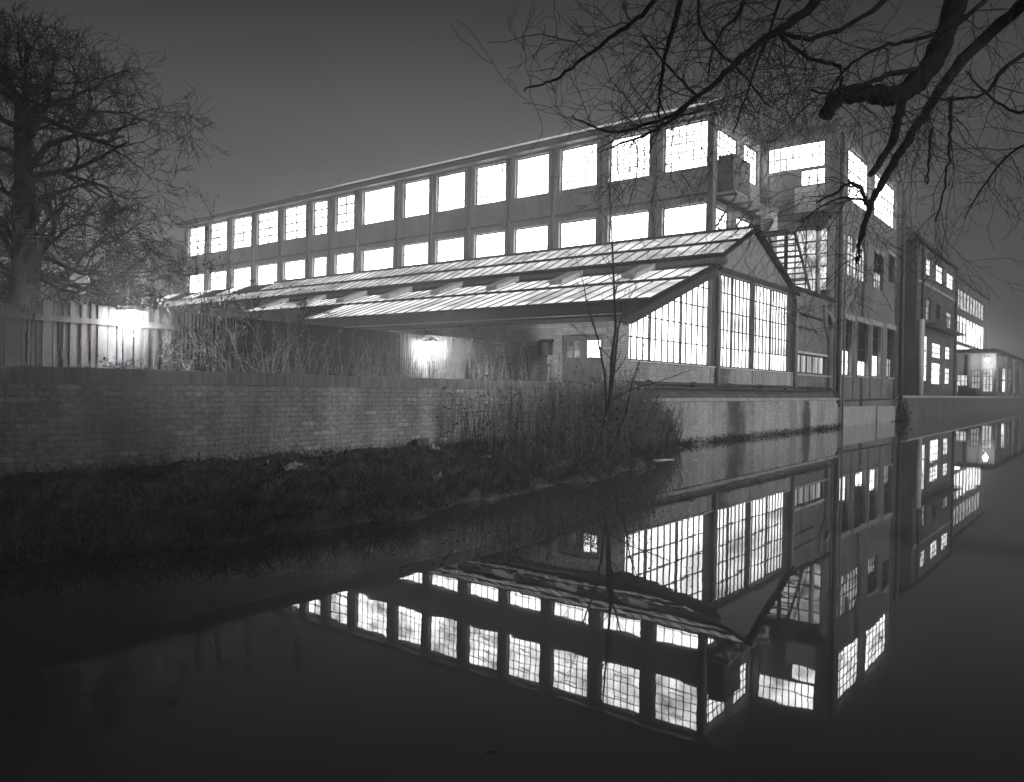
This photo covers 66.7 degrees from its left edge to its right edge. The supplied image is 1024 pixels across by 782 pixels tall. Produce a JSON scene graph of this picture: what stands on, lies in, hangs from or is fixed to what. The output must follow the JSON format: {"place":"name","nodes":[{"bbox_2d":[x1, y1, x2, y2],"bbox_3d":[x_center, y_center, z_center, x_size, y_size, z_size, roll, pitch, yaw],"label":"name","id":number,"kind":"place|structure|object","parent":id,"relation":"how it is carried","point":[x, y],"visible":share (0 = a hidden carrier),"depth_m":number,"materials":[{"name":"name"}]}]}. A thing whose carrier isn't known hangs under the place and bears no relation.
{"place":"outdoors","nodes":[
{"label":"outdoors","id":0,"kind":"place"},
{"bbox_2d":[0,436,707,569],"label":"bank","id":1,"kind":"structure","parent":0,"point":[22,561],"depth_m":9.36,"materials":[{"name":"black plant"}]},
{"bbox_2d":[278,459,307,470],"bbox_3d":[-2.979,0.984,10.559,0.281,0.157,0.340,1,0,38],"label":"crumpled paper","id":2,"kind":"object","parent":1,"relation":"on","point":[295,464],"visible":0.94,"depth_m":10.52,"materials":[{"name":"grey paper"}]},
{"bbox_2d":[0,431,691,564],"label":"dead leaves","id":3,"kind":"object","parent":1,"relation":"on","point":[400,474],"visible":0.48,"depth_m":10.08,"materials":[{"name":"grey plant"}]},
{"bbox_2d":[0,430,697,568],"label":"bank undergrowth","id":4,"kind":"object","parent":1,"relation":"on","point":[78,534],"visible":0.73,"depth_m":9.71,"materials":[{"name":"black plant"}]},
{"bbox_2d":[435,349,688,466],"bbox_3d":[2.622,0.344,18.673,2.850,2.720,11.303,1,0,38],"label":"reed thicket","id":5,"kind":"object","parent":1,"relation":"on","point":[575,436],"visible":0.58,"depth_m":16.89,"materials":[{"name":"grey plant"}]},
{"bbox_2d":[565,171,697,450],"bbox_3d":[2.509,-1.721,17.144,2.974,6.414,1.272,1,0,-12],"label":"sapling","id":6,"kind":"object","parent":1,"relation":"on","point":[614,346],"visible":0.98,"depth_m":16.97,"materials":[{"name":"black plant"}]},
{"bbox_2d":[468,337,529,380],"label":"yard gate","id":7,"kind":"structure","parent":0,"point":[513,354],"depth_m":22.02,"materials":[{"name":"metal"}]},
{"bbox_2d":[0,406,1023,781],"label":"water","id":8,"kind":"structure","parent":0,"point":[614,644],"depth_m":5.32,"materials":[{"name":"grey liquid"}]},
{"bbox_2d":[0,437,988,751],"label":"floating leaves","id":9,"kind":"object","parent":8,"relation":"on","point":[396,535],"visible":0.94,"depth_m":7.96,"materials":[{"name":"black plant"}]},
{"bbox_2d":[676,398,911,444],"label":"water weeds","id":10,"kind":"object","parent":8,"relation":"in","point":[905,416],"visible":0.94,"depth_m":34.19,"materials":[{"name":"grey plant"}]},
{"bbox_2d":[0,0,1023,358],"label":"sky","id":11,"kind":"structure","parent":0,"point":[306,96],"materials":[{"name":"grey"}]},
{"bbox_2d":[957,385,968,395],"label":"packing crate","id":12,"kind":"object","parent":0,"point":[963,390],"visible":0.89,"depth_m":99.33,"materials":[{"name":"grey wood"}]},
{"bbox_2d":[957,276,990,348],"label":"glazed far block","id":13,"kind":"structure","parent":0,"point":[973,316],"depth_m":115.64,"materials":[{"name":"brick"}]},
{"bbox_2d":[958,289,982,319],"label":"window","id":14,"kind":"structure","parent":13,"relation":"in","point":[973,307],"depth_m":114.81,"materials":[{"name":"glass"}]},
{"bbox_2d":[957,315,983,348],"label":"window","id":15,"kind":"structure","parent":13,"relation":"in","point":[974,333],"depth_m":115.49,"materials":[{"name":"glass"}]},
{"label":"ground","id":16,"kind":"structure","parent":0,"visible":0},
{"bbox_2d":[0,302,31,365],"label":"board fence","id":17,"kind":"object","parent":16,"relation":"on","point":[13,317],"visible":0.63,"depth_m":12.44,"materials":[{"name":"grey wood"}]},
{"bbox_2d":[0,202,82,303],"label":"brick house","id":18,"kind":"structure","parent":16,"relation":"on","point":[70,260],"depth_m":64.11,"materials":[{"name":"brick"}]},
{"bbox_2d":[0,212,133,357],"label":"evergreen bush","id":19,"kind":"object","parent":16,"relation":"on","point":[5,283],"visible":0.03,"depth_m":17.87,"materials":[{"name":"grey plant"}]},
{"bbox_2d":[25,276,174,382],"bbox_3d":[-8.354,-0.893,15.511,3.218,2.802,2.533,1,0,-22],"label":"evergreen bush","id":20,"kind":"object","parent":16,"relation":"on","point":[137,301],"visible":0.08,"depth_m":15.41,"materials":[{"name":"grey plant"}]},
{"bbox_2d":[68,220,135,303],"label":"brick house","id":21,"kind":"structure","parent":16,"relation":"on","point":[88,244],"depth_m":74.28,"materials":[{"name":"brick"}]},
{"bbox_2d":[30,299,180,383],"bbox_3d":[-7.067,-0.498,13.662,0.230,2.004,2.500,1,0,38],"label":"board fence","id":22,"kind":"object","parent":16,"relation":"on","point":[56,349],"visible":0.54,"depth_m":13.37,"materials":[{"name":"grey wood"}]},
{"bbox_2d":[115,298,146,328],"bbox_3d":[-6.668,-1.360,13.635,0.517,0.545,0.517,1,0,-18],"label":"yard lamp","id":23,"kind":"object","parent":22,"relation":"attached to","point":[131,318],"visible":1,"depth_m":13.54,"materials":[{"name":"glass"}]},
{"bbox_2d":[4,187,210,314],"bbox_3d":[-12.475,-2.551,22.046,7.775,6.301,5.586,1,0,-3],"label":"bare tree","id":24,"kind":"object","parent":16,"relation":"on","point":[157,268],"visible":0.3,"depth_m":21.77,"materials":[{"name":"grey plant"}]},
{"bbox_2d":[0,0,233,365],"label":"bare tree","id":25,"kind":"object","parent":16,"relation":"on","point":[28,249],"visible":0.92,"depth_m":15.25,"materials":[{"name":"black plant"}]},
{"bbox_2d":[89,240,183,305],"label":"flat block","id":26,"kind":"structure","parent":16,"relation":"on","point":[174,253],"depth_m":66.59,"materials":[{"name":"brick"}]},
{"bbox_2d":[98,323,213,384],"bbox_3d":[-5.548,-0.287,12.450,1.154,1.664,1.958,1,0,38],"label":"leafy shrub","id":27,"kind":"object","parent":16,"relation":"on","point":[171,359],"visible":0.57,"depth_m":12.44,"materials":[{"name":"grey plant"}]},
{"bbox_2d":[135,183,256,384],"bbox_3d":[-5.347,-1.513,13.131,1.869,4.106,2.235,1,0,-11],"label":"tall shrub","id":28,"kind":"object","parent":16,"relation":"on","point":[177,270],"visible":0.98,"depth_m":12.90,"materials":[{"name":"grey plant"}]},
{"bbox_2d":[192,299,319,385],"bbox_3d":[-4.541,-0.512,13.686,2.115,2.137,1.214,1,0,-24],"label":"bare shrub","id":29,"kind":"object","parent":16,"relation":"on","point":[267,361],"visible":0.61,"depth_m":13.51,"materials":[{"name":"grey plant"}]},
{"bbox_2d":[199,277,336,385],"bbox_3d":[-4.239,-0.717,13.810,2.705,2.550,2.194,1,0,38],"label":"tall shrub","id":30,"kind":"object","parent":16,"relation":"on","point":[304,305],"visible":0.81,"depth_m":13.44,"materials":[{"name":"grey plant"}]},
{"bbox_2d":[177,313,398,385],"bbox_3d":[-4.587,-0.462,16.915,0.198,1.990,5.620,1,0,38],"label":"tin fence","id":31,"kind":"object","parent":16,"relation":"on","point":[344,341],"visible":0.41,"depth_m":16.84,"materials":[{"name":"grey metal"}]},
{"bbox_2d":[155,312,581,389],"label":"dry stalks","id":32,"kind":"object","parent":16,"relation":"on","point":[396,372],"visible":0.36,"depth_m":16.35,"materials":[{"name":"grey plant"}]},
{"bbox_2d":[0,365,838,478],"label":"canal wall","id":33,"kind":"structure","parent":16,"relation":"on","point":[82,415],"depth_m":11.82,"materials":[{"name":"brick"}]},
{"bbox_2d":[627,380,838,402],"bbox_3d":[9.593,0.135,30.225,0.360,0.797,20.151,1,0,38],"label":"pipe","id":34,"kind":"object","parent":33,"relation":"on","point":[727,385],"visible":0.86,"depth_m":28.17,"materials":[{"name":"metal"}]},
{"bbox_2d":[645,386,830,391],"bbox_3d":[9.656,-0.053,30.335,0.080,0.110,18.400,1,0,38],"label":"pipe","id":35,"kind":"object","parent":33,"relation":"on","point":[706,388],"visible":0.93,"depth_m":28.04,"materials":[{"name":"grey metal"}]},
{"bbox_2d":[398,333,465,378],"bbox_3d":[-2.074,-0.433,20.103,0.198,1.990,2.440,1,0,38],"label":"tin fence","id":36,"kind":"object","parent":16,"relation":"on","point":[447,345],"visible":0.5,"depth_m":20.02,"materials":[{"name":"white metal"}]},
{"bbox_2d":[420,333,440,353],"bbox_3d":[-2.010,-1.188,19.419,0.507,0.528,0.560,1,0,-13],"label":"yard lamp","id":37,"kind":"object","parent":36,"relation":"attached to","point":[428,341],"visible":0.72,"depth_m":19.29,"materials":[{"name":"glass"}]},
{"bbox_2d":[127,224,800,389],"bbox_3d":[-11.381,-3.260,42.818,49.000,7.080,15.151,1,0,38],"label":"shed","id":38,"kind":"object","parent":16,"relation":"on","point":[713,332],"visible":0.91,"depth_m":29.22,"materials":[{"name":"brick"}]},
{"bbox_2d":[537,339,553,379],"bbox_3d":[0.991,-0.546,23.759,0.480,2.090,0.255,1,0,38],"label":"meter box","id":39,"kind":"object","parent":38,"relation":"attached to","point":[546,345],"visible":0.71,"depth_m":23.69,"materials":[{"name":"metal"}]},
{"bbox_2d":[563,336,583,381],"bbox_3d":[1.837,-0.514,23.394,0.700,2.260,0.050,1,0,38],"label":"door","id":40,"kind":"structure","parent":38,"relation":"in","point":[572,343],"depth_m":23.38,"materials":[{"name":"grey wood"}]},
{"bbox_2d":[583,335,602,382],"bbox_3d":[2.406,-0.502,22.945,0.670,2.260,0.050,1,0,38],"label":"door","id":41,"kind":"structure","parent":38,"relation":"in","point":[589,348],"depth_m":22.94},
{"bbox_2d":[629,315,648,360],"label":"window","id":42,"kind":"structure","parent":38,"relation":"in","point":[637,329],"depth_m":23.36,"materials":[{"name":"glass"}]},
{"bbox_2d":[647,297,680,363],"bbox_3d":[4.817,-2.057,24.555,0.090,2.340,2.100,1,0,38],"label":"window","id":43,"kind":"structure","parent":38,"relation":"in","point":[665,320],"depth_m":24.70,"materials":[{"name":"glass"}]},
{"bbox_2d":[678,280,709,365],"bbox_3d":[6.143,-2.427,26.225,0.090,3.111,2.160,1,0,38],"label":"window","id":44,"kind":"structure","parent":38,"relation":"in","point":[695,315],"depth_m":26.38,"materials":[{"name":"glass"}]},
{"bbox_2d":[714,275,731,366],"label":"window","id":45,"kind":"structure","parent":38,"relation":"in","point":[726,300],"depth_m":28.34,"materials":[{"name":"glass"}]},
{"bbox_2d":[729,278,751,368],"bbox_3d":[8.618,-2.497,29.362,0.090,3.310,1.850,1,0,38],"label":"window","id":46,"kind":"structure","parent":38,"relation":"in","point":[741,310],"depth_m":29.49,"materials":[{"name":"glass"}]},
{"bbox_2d":[754,286,770,370],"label":"window","id":47,"kind":"structure","parent":38,"relation":"in","point":[761,342],"depth_m":31.13,"materials":[{"name":"glass"}]},
{"bbox_2d":[767,291,788,371],"bbox_3d":[11.140,-2.468,32.562,0.090,3.310,2.100,1,0,38],"label":"window","id":48,"kind":"structure","parent":38,"relation":"in","point":[779,338],"depth_m":32.62,"materials":[{"name":"glass"}]},
{"bbox_2d":[175,93,764,371],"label":"factory hall","id":49,"kind":"structure","parent":16,"relation":"on","point":[502,201],"depth_m":45.06,"materials":[{"name":"brick"}]},
{"bbox_2d":[189,273,203,292],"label":"window","id":50,"kind":"structure","parent":49,"relation":"in","point":[193,289],"depth_m":64.39,"materials":[{"name":"glass"}]},
{"bbox_2d":[190,226,203,255],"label":"window","id":51,"kind":"structure","parent":49,"relation":"in","point":[199,233],"depth_m":64.36,"materials":[{"name":"glass"}]},
{"bbox_2d":[210,270,225,289],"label":"window","id":52,"kind":"structure","parent":49,"relation":"in","point":[212,275],"depth_m":62.37,"materials":[{"name":"glass"}]},
{"bbox_2d":[211,221,226,252],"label":"window","id":53,"kind":"structure","parent":49,"relation":"in","point":[221,232],"depth_m":62.23,"materials":[{"name":"glass"}]},
{"bbox_2d":[233,267,249,287],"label":"window","id":54,"kind":"structure","parent":49,"relation":"in","point":[243,274],"depth_m":60.33,"materials":[{"name":"glass"}]},
{"bbox_2d":[234,216,250,248],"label":"window","id":55,"kind":"structure","parent":49,"relation":"in","point":[242,226],"depth_m":60.31,"materials":[{"name":"glass"}]},
{"bbox_2d":[258,263,276,284],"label":"window","id":56,"kind":"structure","parent":49,"relation":"in","point":[267,274],"depth_m":58.24,"materials":[{"name":"glass"}]},
{"bbox_2d":[258,210,277,244],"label":"window","id":57,"kind":"structure","parent":49,"relation":"in","point":[268,221],"depth_m":58.22,"materials":[{"name":"glass"}]},
{"bbox_2d":[285,259,304,279],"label":"window","id":58,"kind":"structure","parent":49,"relation":"in","point":[295,269],"depth_m":56.14,"materials":[{"name":"glass"}]},
{"bbox_2d":[285,204,305,239],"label":"window","id":59,"kind":"structure","parent":49,"relation":"in","point":[295,216],"depth_m":56.16,"materials":[{"name":"glass"}]},
{"bbox_2d":[314,256,325,276],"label":"window","id":60,"kind":"structure","parent":49,"relation":"in","point":[319,262],"depth_m":54.34,"materials":[{"name":"glass"}]},
{"bbox_2d":[314,200,326,234],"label":"window","id":61,"kind":"structure","parent":49,"relation":"in","point":[321,206],"depth_m":54.34,"materials":[{"name":"glass"}]},
{"bbox_2d":[336,252,352,273],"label":"window","id":62,"kind":"structure","parent":49,"relation":"in","point":[344,262],"depth_m":52.75,"materials":[{"name":"glass"}]},
{"bbox_2d":[337,194,353,230],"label":"window","id":63,"kind":"structure","parent":49,"relation":"in","point":[345,204],"depth_m":52.74,"materials":[{"name":"glass"}]},
{"bbox_2d":[363,247,392,270],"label":"window","id":64,"kind":"structure","parent":49,"relation":"in","point":[382,258],"depth_m":50.68,"materials":[{"name":"glass"}]},
{"bbox_2d":[364,186,393,224],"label":"window","id":65,"kind":"structure","parent":49,"relation":"in","point":[378,203],"depth_m":50.65,"materials":[{"name":"glass"}]},
{"bbox_2d":[404,242,427,265],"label":"window","id":66,"kind":"structure","parent":49,"relation":"in","point":[417,253],"depth_m":48.51,"materials":[{"name":"glass"}]},
{"bbox_2d":[404,178,428,217],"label":"window","id":67,"kind":"structure","parent":49,"relation":"in","point":[416,192],"depth_m":48.52,"materials":[{"name":"glass"}]},
{"bbox_2d":[437,237,463,261],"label":"window","id":68,"kind":"structure","parent":49,"relation":"in","point":[451,249],"depth_m":46.73,"materials":[{"name":"glass"}]},
{"bbox_2d":[438,171,464,211],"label":"window","id":69,"kind":"structure","parent":49,"relation":"in","point":[450,186],"depth_m":46.71,"materials":[{"name":"glass"}]},
{"bbox_2d":[475,231,504,257],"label":"window","id":70,"kind":"structure","parent":49,"relation":"in","point":[488,244],"depth_m":44.80,"materials":[{"name":"glass"}]},
{"bbox_2d":[476,162,505,204],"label":"window","id":71,"kind":"structure","parent":49,"relation":"in","point":[491,180],"depth_m":44.78,"materials":[{"name":"glass"}]},
{"bbox_2d":[515,225,546,252],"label":"window","id":72,"kind":"structure","parent":49,"relation":"in","point":[528,239],"depth_m":42.97,"materials":[{"name":"glass"}]},
{"bbox_2d":[516,153,548,197],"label":"window","id":73,"kind":"structure","parent":49,"relation":"in","point":[532,171],"depth_m":42.94,"materials":[{"name":"glass"}]},
{"bbox_2d":[560,218,594,247],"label":"window","id":74,"kind":"structure","parent":49,"relation":"in","point":[580,232],"depth_m":41.09,"materials":[{"name":"glass"}]},
{"bbox_2d":[561,143,596,190],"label":"window","id":75,"kind":"structure","parent":49,"relation":"in","point":[572,156],"depth_m":41.08,"materials":[{"name":"glass"}]},
{"bbox_2d":[609,211,647,241],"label":"window","id":76,"kind":"structure","parent":49,"relation":"in","point":[640,219],"depth_m":39.15,"materials":[{"name":"glass"}]},
{"bbox_2d":[610,133,649,181],"bbox_3d":[5.951,-11.715,39.106,2.300,2.210,0.080,1,0,38],"label":"window","id":77,"kind":"structure","parent":49,"relation":"in","point":[633,149],"depth_m":39.12,"materials":[{"name":"glass"}]},
{"bbox_2d":[663,202,705,235],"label":"window","id":78,"kind":"structure","parent":49,"relation":"in","point":[684,221],"depth_m":37.28,"materials":[{"name":"glass"}]},
{"bbox_2d":[664,119,707,171],"bbox_3d":[8.338,-11.663,37.224,2.280,2.210,0.080,1,0,38],"label":"window","id":79,"kind":"structure","parent":49,"relation":"in","point":[680,142],"depth_m":37.22,"materials":[{"name":"glass"}]},
{"bbox_2d":[716,208,727,229],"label":"window","id":80,"kind":"structure","parent":49,"relation":"in","point":[722,222],"depth_m":37.40,"materials":[{"name":"glass"}]},
{"bbox_2d":[718,130,736,155],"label":"window","id":81,"kind":"structure","parent":49,"relation":"in","point":[733,144],"depth_m":37.79,"materials":[{"name":"glass"}]},
{"bbox_2d":[716,152,767,226],"bbox_3d":[11.214,-9.468,37.726,1.028,3.599,4.400,1,0,38],"label":"water tank","id":82,"kind":"object","parent":49,"relation":"attached to","point":[726,188],"visible":0.85,"depth_m":36.38,"materials":[{"name":"metal"}]},
{"bbox_2d":[743,143,756,184],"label":"window","id":83,"kind":"structure","parent":49,"relation":"in","point":[753,180],"depth_m":40.40,"materials":[{"name":"glass"}]},
{"bbox_2d":[791,286,835,391],"bbox_3d":[12.570,-2.020,37.251,3.945,5.120,5.840,1,0,38],"label":"brick annex","id":84,"kind":"object","parent":16,"relation":"on","point":[815,363],"visible":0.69,"depth_m":36.10,"materials":[{"name":"brick"}]},
{"bbox_2d":[747,190,832,290],"bbox_3d":[13.168,-7.132,37.984,3.600,5.188,4.060,1,0,38],"label":"fire escape","id":85,"kind":"object","parent":84,"relation":"on","point":[785,218],"visible":0.5,"depth_m":37.81,"materials":[{"name":"metal"}]},
{"bbox_2d":[759,208,778,251],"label":"window","id":86,"kind":"structure","parent":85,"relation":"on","point":[763,212],"depth_m":38.66,"materials":[{"name":"glass"}]},
{"bbox_2d":[797,354,823,374],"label":"window","id":87,"kind":"structure","parent":84,"relation":"in","point":[807,364],"depth_m":36.09,"materials":[{"name":"glass"}]},
{"bbox_2d":[810,221,834,324],"bbox_3d":[15.155,-5.768,38.023,1.259,5.100,0.840,1,0,38],"label":"vent pipe","id":88,"kind":"object","parent":84,"relation":"on","point":[817,279],"visible":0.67,"depth_m":38.04,"materials":[{"name":"metal"}]},
{"bbox_2d":[760,115,906,426],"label":"brick tower","id":89,"kind":"structure","parent":16,"relation":"on","point":[867,386],"depth_m":41.23,"materials":[{"name":"brick"}]},
{"bbox_2d":[768,173,793,214],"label":"door","id":90,"kind":"structure","parent":89,"relation":"in","point":[787,179],"depth_m":40.18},
{"bbox_2d":[768,140,824,173],"bbox_3d":[14.523,-11.925,39.762,2.900,1.310,0.060,1,0,38],"label":"window","id":91,"kind":"structure","parent":89,"relation":"in","point":[792,166],"depth_m":39.73,"materials":[{"name":"glass"}]},
{"bbox_2d":[777,227,827,291],"bbox_3d":[14.462,-6.590,39.761,3.250,3.200,0.060,1,0,38],"label":"window","id":92,"kind":"structure","parent":89,"relation":"in","point":[824,259],"depth_m":39.41,"materials":[{"name":"glass"}]},
{"bbox_2d":[800,167,824,186],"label":"window","id":93,"kind":"structure","parent":89,"relation":"in","point":[817,172],"depth_m":39.29,"materials":[{"name":"glass"}]},
{"bbox_2d":[842,320,848,374],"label":"window","id":94,"kind":"structure","parent":89,"relation":"in","point":[847,323],"depth_m":40.97,"materials":[{"name":"glass"}]},
{"bbox_2d":[844,235,864,281],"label":"window","id":95,"kind":"structure","parent":89,"relation":"in","point":[861,272],"depth_m":41.68,"materials":[{"name":"glass"}]},
{"bbox_2d":[846,146,867,209],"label":"window","id":96,"kind":"structure","parent":89,"relation":"in","point":[856,167],"depth_m":41.84,"materials":[{"name":"glass"}]},
{"bbox_2d":[857,323,865,375],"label":"window","id":97,"kind":"structure","parent":89,"relation":"in","point":[861,327],"depth_m":43.14,"materials":[{"name":"glass"}]},
{"bbox_2d":[872,326,877,376],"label":"window","id":98,"kind":"structure","parent":89,"relation":"in","point":[875,329],"depth_m":45.56,"materials":[{"name":"glass"}]},
{"bbox_2d":[874,254,880,289],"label":"window","id":99,"kind":"structure","parent":89,"relation":"in","point":[878,279],"depth_m":45.64,"materials":[{"name":"glass"}]},
{"bbox_2d":[875,174,893,227],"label":"window","id":100,"kind":"structure","parent":89,"relation":"in","point":[880,205],"depth_m":46.90,"materials":[{"name":"glass"}]},
{"bbox_2d":[886,329,891,376],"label":"window","id":101,"kind":"structure","parent":89,"relation":"in","point":[889,333],"depth_m":48.32,"materials":[{"name":"glass"}]},
{"bbox_2d":[900,221,930,276],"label":"recessed bay","id":102,"kind":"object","parent":16,"relation":"on","point":[909,235],"visible":0.07,"depth_m":75.70,"materials":[{"name":"metal"}]},
{"bbox_2d":[898,237,965,395],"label":"workshop","id":103,"kind":"structure","parent":16,"relation":"on","point":[931,333],"depth_m":72.69,"materials":[{"name":"brick"}]},
{"bbox_2d":[924,336,926,380],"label":"window","id":104,"kind":"structure","parent":103,"relation":"in","point":[925,337],"depth_m":72.33,"materials":[{"name":"glass"}]},
{"bbox_2d":[931,362,939,384],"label":"window","id":105,"kind":"structure","parent":103,"relation":"in","point":[935,379],"depth_m":76.54,"materials":[{"name":"glass"}]},
{"bbox_2d":[897,395,1023,417],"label":"quay wall","id":106,"kind":"structure","parent":16,"relation":"on","point":[921,406],"depth_m":71.33,"materials":[{"name":"concrete"}]},
{"bbox_2d":[956,348,1023,396],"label":"canopy shed","id":107,"kind":"structure","parent":106,"relation":"on","point":[1000,373],"depth_m":103.13,"materials":[{"name":"metal"}]},
{"bbox_2d":[971,370,979,388],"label":"window","id":108,"kind":"structure","parent":107,"relation":"in","point":[975,382],"depth_m":102.37,"materials":[{"name":"glass"}]},
{"bbox_2d":[983,369,992,391],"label":"window","id":109,"kind":"structure","parent":107,"relation":"in","point":[987,373],"depth_m":101.56,"materials":[{"name":"glass"}]},
{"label":"towpath","id":110,"kind":"structure","parent":0,"visible":0},
{"bbox_2d":[452,0,1023,350],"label":"overhanging tree","id":111,"kind":"object","parent":110,"relation":"on","point":[938,48],"visible":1,"depth_m":7.09,"materials":[{"name":"black plant"}]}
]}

